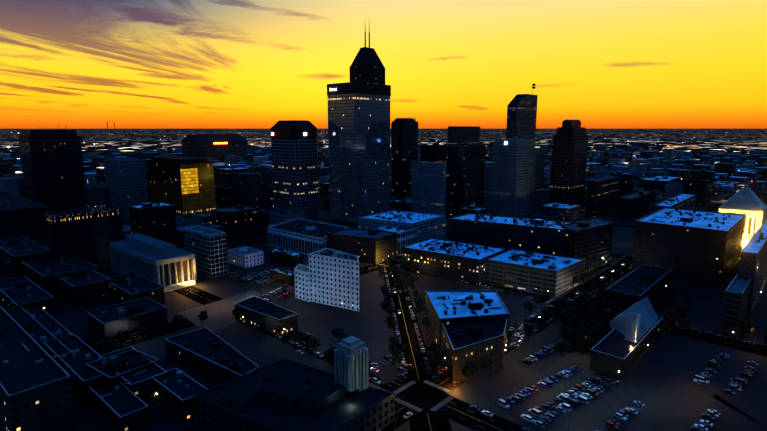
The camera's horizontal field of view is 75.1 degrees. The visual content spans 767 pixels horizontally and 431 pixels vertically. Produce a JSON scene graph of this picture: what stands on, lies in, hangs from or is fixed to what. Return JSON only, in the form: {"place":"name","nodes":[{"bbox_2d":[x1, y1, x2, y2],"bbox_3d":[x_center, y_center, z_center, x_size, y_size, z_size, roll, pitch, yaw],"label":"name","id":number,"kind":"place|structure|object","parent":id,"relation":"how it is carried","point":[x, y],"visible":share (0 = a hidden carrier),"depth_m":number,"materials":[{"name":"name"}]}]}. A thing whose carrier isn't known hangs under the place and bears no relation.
{"place":"outdoors","nodes":[
{"label":"outdoors","id":0,"kind":"place"},
{"bbox_2d":[0,129,766,430],"bbox_3d":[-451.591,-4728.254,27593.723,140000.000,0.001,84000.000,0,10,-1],"label":"ground","id":1,"kind":"structure","parent":0,"point":[425,397],"depth_m":410.12,"materials":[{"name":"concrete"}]},
{"bbox_2d":[0,192,47,240],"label":"building","id":2,"kind":"structure","parent":1,"relation":"on","point":[21,216],"depth_m":514.50,"materials":[{"name":"black"}]},
{"bbox_2d":[0,235,51,277],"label":"building","id":3,"kind":"structure","parent":1,"relation":"on","point":[15,251],"depth_m":395.80,"materials":[{"name":"concrete"}]},
{"bbox_2d":[0,276,55,314],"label":"building","id":4,"kind":"structure","parent":1,"relation":"on","point":[25,293],"depth_m":319.30,"materials":[{"name":"concrete"}]},
{"bbox_2d":[4,306,71,362],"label":"building","id":5,"kind":"structure","parent":1,"relation":"on","point":[30,325],"depth_m":264.85,"materials":[{"name":"brick"}]},
{"bbox_2d":[0,306,76,430],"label":"building","id":6,"kind":"structure","parent":1,"relation":"on","point":[36,393],"depth_m":188.23,"materials":[{"name":"concrete"}]},
{"bbox_2d":[27,308,71,334],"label":"building","id":7,"kind":"structure","parent":1,"relation":"on","point":[48,322],"depth_m":281.19,"materials":[{"name":"concrete"}]},
{"bbox_2d":[18,127,85,212],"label":"high-rise building","id":8,"kind":"structure","parent":1,"relation":"on","point":[53,170],"depth_m":641.23,"materials":[{"name":"black concrete"}]},
{"bbox_2d":[35,333,70,346],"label":"lowrise","id":9,"kind":"structure","parent":1,"relation":"on","point":[61,335],"depth_m":260.95,"materials":[{"name":"brown"}]},
{"bbox_2d":[22,256,97,296],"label":"building","id":10,"kind":"structure","parent":1,"relation":"on","point":[43,274],"depth_m":364.00,"materials":[{"name":"concrete"}]},
{"bbox_2d":[43,334,117,403],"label":"building","id":11,"kind":"structure","parent":1,"relation":"on","point":[76,369],"depth_m":229.58,"materials":[{"name":"concrete"}]},
{"bbox_2d":[57,270,110,306],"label":"building","id":12,"kind":"structure","parent":1,"relation":"on","point":[79,288],"depth_m":336.28,"materials":[{"name":"concrete"}]},
{"bbox_2d":[45,206,123,269],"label":"dark block","id":13,"kind":"structure","parent":1,"relation":"on","point":[88,235],"depth_m":400.96,"materials":[{"name":"concrete"}]},
{"bbox_2d":[83,184,111,208],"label":"midrise","id":14,"kind":"structure","parent":1,"relation":"on","point":[96,196],"depth_m":604.43,"materials":[{"name":"concrete"}]},
{"bbox_2d":[107,123,122,140],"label":"smokestacks","id":15,"kind":"object","parent":1,"relation":"on","point":[116,139],"visible":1,"depth_m":4513.69,"materials":[{"name":"concrete"}]},
{"bbox_2d":[89,382,149,430],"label":"building","id":16,"kind":"structure","parent":1,"relation":"on","point":[120,407],"depth_m":198.99,"materials":[{"name":"concrete"}]},
{"bbox_2d":[86,349,159,387],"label":"building","id":17,"kind":"structure","parent":1,"relation":"on","point":[118,363],"depth_m":222.28,"materials":[{"name":"brown"}]},
{"bbox_2d":[103,157,147,218],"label":"midrise","id":18,"kind":"structure","parent":1,"relation":"on","point":[125,178],"depth_m":647.30,"materials":[{"name":"glass"}]},
{"bbox_2d":[87,297,167,340],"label":"building","id":19,"kind":"structure","parent":1,"relation":"on","point":[108,323],"depth_m":289.27,"materials":[{"name":"concrete"}]},
{"bbox_2d":[97,347,167,402],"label":"building","id":20,"kind":"structure","parent":1,"relation":"on","point":[138,384],"depth_m":215.80,"materials":[{"name":"concrete"}]},
{"bbox_2d":[108,273,164,303],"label":"building","id":21,"kind":"structure","parent":1,"relation":"on","point":[128,287],"depth_m":332.43,"materials":[{"name":"brick"}]},
{"bbox_2d":[109,233,196,291],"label":"columned building","id":22,"kind":"structure","parent":1,"relation":"on","point":[167,266],"depth_m":368.14,"materials":[{"name":"stone"}]},
{"bbox_2d":[152,368,206,422],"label":"building","id":23,"kind":"structure","parent":1,"relation":"on","point":[176,390],"depth_m":206.77,"materials":[{"name":"concrete"}]},
{"bbox_2d":[145,156,215,214],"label":"office building","id":24,"kind":"structure","parent":1,"relation":"on","point":[184,185],"depth_m":580.73,"materials":[{"name":"grey glass"}]},
{"bbox_2d":[183,225,227,277],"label":"office building","id":25,"kind":"structure","parent":1,"relation":"on","point":[207,246],"depth_m":394.46,"materials":[{"name":"concrete"}]},
{"bbox_2d":[165,327,258,383],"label":"building","id":26,"kind":"structure","parent":1,"relation":"on","point":[206,351],"depth_m":242.04,"materials":[{"name":"brick"}]},
{"bbox_2d":[181,134,247,157],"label":"stadium","id":27,"kind":"object","parent":1,"relation":"on","point":[205,145],"visible":0.92,"depth_m":1913.73,"materials":[{"name":"brick"}]},
{"bbox_2d":[215,184,238,208],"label":"midrise","id":28,"kind":"structure","parent":1,"relation":"on","point":[226,194],"depth_m":601.32,"materials":[{"name":"brick"}]},
{"bbox_2d":[228,246,263,267],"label":"building","id":29,"kind":"structure","parent":1,"relation":"on","point":[244,256],"depth_m":425.49,"materials":[{"name":"paint"}]},
{"bbox_2d":[232,170,269,209],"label":"midrise","id":30,"kind":"structure","parent":1,"relation":"on","point":[253,188],"depth_m":642.04,"materials":[{"name":"concrete"}]},
{"bbox_2d":[235,296,297,335],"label":"building","id":31,"kind":"structure","parent":1,"relation":"on","point":[272,316],"depth_m":290.56,"materials":[{"name":"brown"}]},
{"bbox_2d":[269,185,273,207],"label":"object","id":32,"kind":"object","parent":1,"relation":"on","point":[271,197],"visible":0.25,"depth_m":727.93,"materials":[{"name":"metal"}]},
{"bbox_2d":[270,268,294,284],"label":"building","id":33,"kind":"structure","parent":1,"relation":"on","point":[284,276],"depth_m":377.19,"materials":[{"name":"brown"}]},
{"bbox_2d":[270,247,302,267],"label":"building","id":34,"kind":"structure","parent":1,"relation":"on","point":[286,257],"depth_m":425.93,"materials":[{"name":"brown"}]},
{"bbox_2d":[270,120,318,218],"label":"high-rise building","id":35,"kind":"structure","parent":1,"relation":"on","point":[294,146],"depth_m":629.61,"materials":[{"name":"black glass"}]},
{"bbox_2d":[195,336,394,430],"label":"building","id":36,"kind":"structure","parent":1,"relation":"on","point":[284,394],"depth_m":192.78,"materials":[{"name":"concrete"}]},
{"bbox_2d":[294,264,309,301],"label":"building wing","id":37,"kind":"structure","parent":1,"relation":"on","point":[302,286],"depth_m":338.08,"materials":[{"name":"white concrete"}]},
{"bbox_2d":[267,218,348,254],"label":"building","id":38,"kind":"structure","parent":1,"relation":"on","point":[304,236],"depth_m":482.00,"materials":[{"name":"concrete"}]},
{"bbox_2d":[308,248,359,311],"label":"white slab building","id":39,"kind":"structure","parent":1,"relation":"on","point":[333,277],"depth_m":324.81,"materials":[{"name":"paint"}]},
{"bbox_2d":[10,148,660,222],"bbox_3d":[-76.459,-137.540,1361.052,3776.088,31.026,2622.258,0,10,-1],"label":"buildings","id":40,"kind":"structure","parent":1,"relation":"on","point":[206,216],"depth_m":1432.76,"materials":[{"name":"grey"}]},
{"bbox_2d":[327,82,390,222],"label":"skyscraper","id":41,"kind":"structure","parent":1,"relation":"on","point":[359,143],"depth_m":617.96,"materials":[{"name":"blue glass"}]},
{"bbox_2d":[327,228,397,263],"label":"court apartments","id":42,"kind":"structure","parent":1,"relation":"on","point":[374,246],"depth_m":438.55,"materials":[{"name":"concrete"}]},
{"bbox_2d":[0,148,730,241],"bbox_3d":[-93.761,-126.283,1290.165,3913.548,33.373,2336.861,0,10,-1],"label":"buildings","id":43,"kind":"structure","parent":1,"relation":"on","point":[238,222],"depth_m":528.01,"materials":[{"name":"brick"}]},
{"bbox_2d":[350,31,384,84],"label":"skyscraper top","id":44,"kind":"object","parent":1,"relation":"on","point":[367,65],"depth_m":711.62,"materials":[{"name":"stone"}]},
{"bbox_2d":[0,151,735,227],"bbox_3d":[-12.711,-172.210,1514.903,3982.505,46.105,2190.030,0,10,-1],"label":"buildings","id":45,"kind":"structure","parent":1,"relation":"on","point":[263,214],"depth_m":1205.34,"materials":[{"name":"grey concrete"}]},
{"bbox_2d":[0,150,746,225],"bbox_3d":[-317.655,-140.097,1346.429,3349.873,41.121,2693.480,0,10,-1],"label":"buildings","id":46,"kind":"structure","parent":1,"relation":"on","point":[127,221],"depth_m":1082.31,"materials":[{"name":"black brick"}]},
{"bbox_2d":[0,150,752,190],"bbox_3d":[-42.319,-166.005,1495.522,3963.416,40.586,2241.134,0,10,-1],"label":"buildings","id":47,"kind":"structure","parent":1,"relation":"on","point":[547,171],"depth_m":1533.80,"materials":[{"name":"brown"}]},
{"bbox_2d":[1,149,756,196],"bbox_3d":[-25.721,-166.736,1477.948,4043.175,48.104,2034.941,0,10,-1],"label":"buildings","id":48,"kind":"structure","parent":1,"relation":"on","point":[659,184],"depth_m":1218.89,"materials":[{"name":"black brick"}]},
{"bbox_2d":[0,145,762,239],"bbox_3d":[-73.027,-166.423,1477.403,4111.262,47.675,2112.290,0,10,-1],"label":"buildings","id":49,"kind":"structure","parent":1,"relation":"on","point":[9,185],"depth_m":1182.86,"materials":[{"name":"stone"}]},
{"bbox_2d":[0,170,766,430],"bbox_3d":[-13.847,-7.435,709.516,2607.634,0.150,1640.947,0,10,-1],"label":"city block pavements","id":50,"kind":"structure","parent":1,"relation":"on","point":[668,365],"depth_m":280.07,"materials":[{"name":"concrete"}]},
{"bbox_2d":[41,245,766,383],"bbox_3d":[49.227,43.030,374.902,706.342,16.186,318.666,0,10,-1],"label":"trees","id":51,"kind":"object","parent":50,"relation":"on","point":[593,329],"visible":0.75,"depth_m":282.04,"materials":[{"name":"green plant"}]},
{"bbox_2d":[97,233,741,430],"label":"street lamps","id":52,"kind":"object","parent":50,"relation":"on","point":[429,338],"visible":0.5,"depth_m":274.74,"materials":[{"name":"grey metal"}]},
{"bbox_2d":[11,148,757,197],"bbox_3d":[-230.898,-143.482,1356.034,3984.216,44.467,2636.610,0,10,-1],"label":"buildings","id":53,"kind":"structure","parent":1,"relation":"on","point":[598,174],"depth_m":1191.22,"materials":[{"name":"grey"}]},
{"bbox_2d":[2,147,766,200],"bbox_3d":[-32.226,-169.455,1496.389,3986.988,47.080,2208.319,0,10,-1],"label":"buildings","id":54,"kind":"structure","parent":1,"relation":"on","point":[224,176],"depth_m":945.69,"materials":[{"name":"brown"}]},
{"bbox_2d":[8,131,764,181],"bbox_3d":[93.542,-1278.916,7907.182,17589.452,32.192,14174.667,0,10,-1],"label":"city lights","id":55,"kind":"object","parent":1,"relation":"on","point":[480,136],"visible":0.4,"depth_m":6250.20,"materials":[{"name":"orange"}]},
{"bbox_2d":[11,147,762,199],"bbox_3d":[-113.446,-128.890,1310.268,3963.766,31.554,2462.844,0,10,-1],"label":"buildings","id":56,"kind":"structure","parent":1,"relation":"on","point":[757,189],"depth_m":1822.50,"materials":[{"name":"concrete"}]},
{"bbox_2d":[16,151,760,195],"bbox_3d":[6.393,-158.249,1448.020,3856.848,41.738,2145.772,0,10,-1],"label":"buildings","id":57,"kind":"structure","parent":1,"relation":"on","point":[717,187],"depth_m":1601.76,"materials":[{"name":"brown"}]},
{"bbox_2d":[12,148,766,206],"bbox_3d":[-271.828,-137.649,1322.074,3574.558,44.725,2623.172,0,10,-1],"label":"buildings","id":58,"kind":"structure","parent":1,"relation":"on","point":[699,187],"depth_m":749.27,"materials":[{"name":"brown"}]},
{"bbox_2d":[18,146,766,184],"bbox_3d":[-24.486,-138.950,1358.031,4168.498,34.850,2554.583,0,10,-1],"label":"buildings","id":59,"kind":"structure","parent":1,"relation":"on","point":[761,159],"depth_m":1684.14,"materials":[{"name":"brown"}]},
{"bbox_2d":[19,144,766,221],"bbox_3d":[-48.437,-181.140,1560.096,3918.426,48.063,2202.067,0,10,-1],"label":"buildings","id":60,"kind":"structure","parent":1,"relation":"on","point":[572,212],"depth_m":1040.95,"materials":[{"name":"concrete"}]},
{"bbox_2d":[20,149,765,226],"bbox_3d":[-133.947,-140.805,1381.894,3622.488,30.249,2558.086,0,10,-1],"label":"buildings","id":61,"kind":"structure","parent":1,"relation":"on","point":[278,216],"depth_m":566.04,"materials":[{"name":"stone"}]},
{"bbox_2d":[376,226,416,255],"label":"low-rise building","id":62,"kind":"structure","parent":1,"relation":"on","point":[407,236],"depth_m":468.29,"materials":[{"name":"grey concrete"}]},
{"bbox_2d":[358,210,445,241],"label":"office building","id":63,"kind":"structure","parent":1,"relation":"on","point":[427,225],"depth_m":497.75,"materials":[{"name":"blue"}]},
{"bbox_2d":[391,117,417,199],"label":"skyscraper","id":64,"kind":"structure","parent":1,"relation":"on","point":[404,142],"depth_m":786.60,"materials":[{"name":"black glass"}]},
{"bbox_2d":[83,146,766,247],"bbox_3d":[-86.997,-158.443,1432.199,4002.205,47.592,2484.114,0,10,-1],"label":"buildings","id":65,"kind":"structure","parent":1,"relation":"on","point":[156,220],"depth_m":467.06,"materials":[{"name":"brick"}]},
{"bbox_2d":[84,147,766,208],"bbox_3d":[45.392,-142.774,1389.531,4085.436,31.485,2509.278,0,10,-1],"label":"buildings","id":66,"kind":"structure","parent":1,"relation":"on","point":[266,150],"depth_m":1611.79,"materials":[{"name":"stone"}]},
{"bbox_2d":[85,149,766,248],"bbox_3d":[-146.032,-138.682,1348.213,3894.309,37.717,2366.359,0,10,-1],"label":"buildings","id":67,"kind":"structure","parent":1,"relation":"on","point":[605,161],"depth_m":516.94,"materials":[{"name":"concrete"}]},
{"bbox_2d":[411,161,446,214],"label":"office building","id":68,"kind":"structure","parent":1,"relation":"on","point":[428,187],"depth_m":637.42,"materials":[{"name":"brown"}]},
{"bbox_2d":[97,203,760,430],"bbox_3d":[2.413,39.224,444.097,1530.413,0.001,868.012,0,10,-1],"label":"road markings","id":69,"kind":"object","parent":1,"relation":"on","point":[437,379],"visible":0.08,"depth_m":227.05,"materials":[{"name":"white paint"}]},
{"bbox_2d":[91,147,766,196],"bbox_3d":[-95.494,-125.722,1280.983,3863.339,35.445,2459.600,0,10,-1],"label":"buildings","id":70,"kind":"structure","parent":1,"relation":"on","point":[97,160],"depth_m":1562.27,"materials":[{"name":"grey brick"}]},
{"bbox_2d":[109,150,755,220],"bbox_3d":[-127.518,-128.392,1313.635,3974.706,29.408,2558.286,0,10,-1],"label":"buildings","id":71,"kind":"structure","parent":1,"relation":"on","point":[548,215],"depth_m":587.43,"materials":[{"name":"brick"}]},
{"bbox_2d":[108,147,758,200],"bbox_3d":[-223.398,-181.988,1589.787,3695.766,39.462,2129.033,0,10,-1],"label":"dark city","id":72,"kind":"object","parent":1,"relation":"on","point":[674,189],"visible":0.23,"depth_m":996.46,"materials":[{"name":"brown"}]},
{"bbox_2d":[420,143,451,173],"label":"dark office","id":73,"kind":"structure","parent":1,"relation":"on","point":[436,152],"depth_m":727.86,"materials":[{"name":"metal"}]},
{"bbox_2d":[401,237,507,284],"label":"apartments","id":74,"kind":"structure","parent":1,"relation":"on","point":[459,261],"depth_m":391.33,"materials":[{"name":"blue"}]},
{"bbox_2d":[446,144,485,216],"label":"dark office","id":75,"kind":"structure","parent":1,"relation":"on","point":[465,176],"depth_m":644.59,"materials":[{"name":"black glass"}]},
{"bbox_2d":[424,290,509,349],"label":"building","id":76,"kind":"structure","parent":1,"relation":"on","point":[445,307],"depth_m":271.89,"materials":[{"name":"blue"}]},
{"bbox_2d":[180,270,766,430],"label":"parking lots","id":77,"kind":"structure","parent":1,"relation":"on","point":[745,409],"depth_m":219.97,"materials":[{"name":"grey asphalt"}]},
{"bbox_2d":[441,318,507,382],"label":"building","id":78,"kind":"structure","parent":1,"relation":"on","point":[476,344],"depth_m":238.55,"materials":[{"name":"brick"}]},
{"bbox_2d":[225,251,758,430],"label":"cars","id":79,"kind":"object","parent":1,"relation":"on","point":[597,390],"visible":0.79,"depth_m":232.97,"materials":[{"name":"grey paint"}]},
{"bbox_2d":[447,213,572,255],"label":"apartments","id":80,"kind":"structure","parent":1,"relation":"on","point":[538,235],"depth_m":417.82,"materials":[{"name":"brown"}]},
{"bbox_2d":[483,136,545,216],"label":"skyscraper","id":81,"kind":"structure","parent":1,"relation":"on","point":[513,180],"depth_m":654.06,"materials":[{"name":"glass"}]},
{"bbox_2d":[506,84,537,147],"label":"skyscraper","id":82,"kind":"structure","parent":1,"relation":"on","point":[521,114],"depth_m":911.01,"materials":[{"name":"grey glass"}]},
{"bbox_2d":[484,248,584,296],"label":"office building","id":83,"kind":"structure","parent":1,"relation":"on","point":[534,274],"depth_m":362.30,"materials":[{"name":"grey"}]},
{"bbox_2d":[549,120,588,213],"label":"skyscraper","id":84,"kind":"structure","parent":1,"relation":"on","point":[569,160],"depth_m":643.28,"materials":[{"name":"brown stone"}]},
{"bbox_2d":[561,218,613,272],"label":"brick loft building","id":85,"kind":"structure","parent":1,"relation":"on","point":[590,241],"depth_m":401.02,"materials":[{"name":"brick"}]},
{"bbox_2d":[585,176,619,218],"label":"midrise","id":86,"kind":"structure","parent":1,"relation":"on","point":[602,195],"depth_m":659.67,"materials":[{"name":"black concrete"}]},
{"bbox_2d":[589,316,662,379],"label":"block","id":87,"kind":"structure","parent":1,"relation":"on","point":[613,353],"depth_m":242.38,"materials":[{"name":"concrete"}]},
{"bbox_2d":[607,297,658,342],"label":"atrium","id":88,"kind":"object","parent":1,"relation":"on","point":[636,322],"visible":0.69,"depth_m":263.87,"materials":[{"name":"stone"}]},
{"bbox_2d":[617,190,653,219],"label":"midrise","id":89,"kind":"structure","parent":1,"relation":"on","point":[633,205],"depth_m":651.04,"materials":[{"name":"concrete"}]},
{"bbox_2d":[606,264,671,311],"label":"block","id":90,"kind":"structure","parent":1,"relation":"on","point":[642,281],"depth_m":337.93,"materials":[{"name":"concrete"}]},
{"bbox_2d":[653,193,696,212],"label":"midrise","id":91,"kind":"structure","parent":1,"relation":"on","point":[684,201],"depth_m":667.89,"materials":[{"name":"concrete"}]},
{"bbox_2d":[631,207,745,285],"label":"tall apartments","id":92,"kind":"structure","parent":1,"relation":"on","point":[700,246],"depth_m":388.77,"materials":[{"name":"brown"}]},
{"bbox_2d":[720,274,750,337],"bbox_3d":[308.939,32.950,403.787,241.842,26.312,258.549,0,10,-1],"label":"low-rise building","id":93,"kind":"structure","parent":1,"relation":"on","point":[736,299],"depth_m":278.58,"materials":[{"name":"concrete"}]},
{"bbox_2d":[719,185,766,247],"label":"war memorial","id":94,"kind":"object","parent":1,"relation":"on","point":[749,203],"visible":0.48,"depth_m":468.95,"materials":[{"name":"stone"}]},
{"bbox_2d":[737,219,766,319],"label":"building","id":95,"kind":"structure","parent":1,"relation":"on","point":[753,262],"depth_m":310.86,"materials":[{"name":"concrete"}]},
{"bbox_2d":[0,0,766,128],"label":"sky","id":96,"kind":"structure","parent":0,"point":[71,64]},
{"bbox_2d":[448,126,479,145],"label":"office building","id":97,"kind":"structure","parent":0,"point":[460,135],"depth_m":1617.67,"materials":[{"name":"black glass"}]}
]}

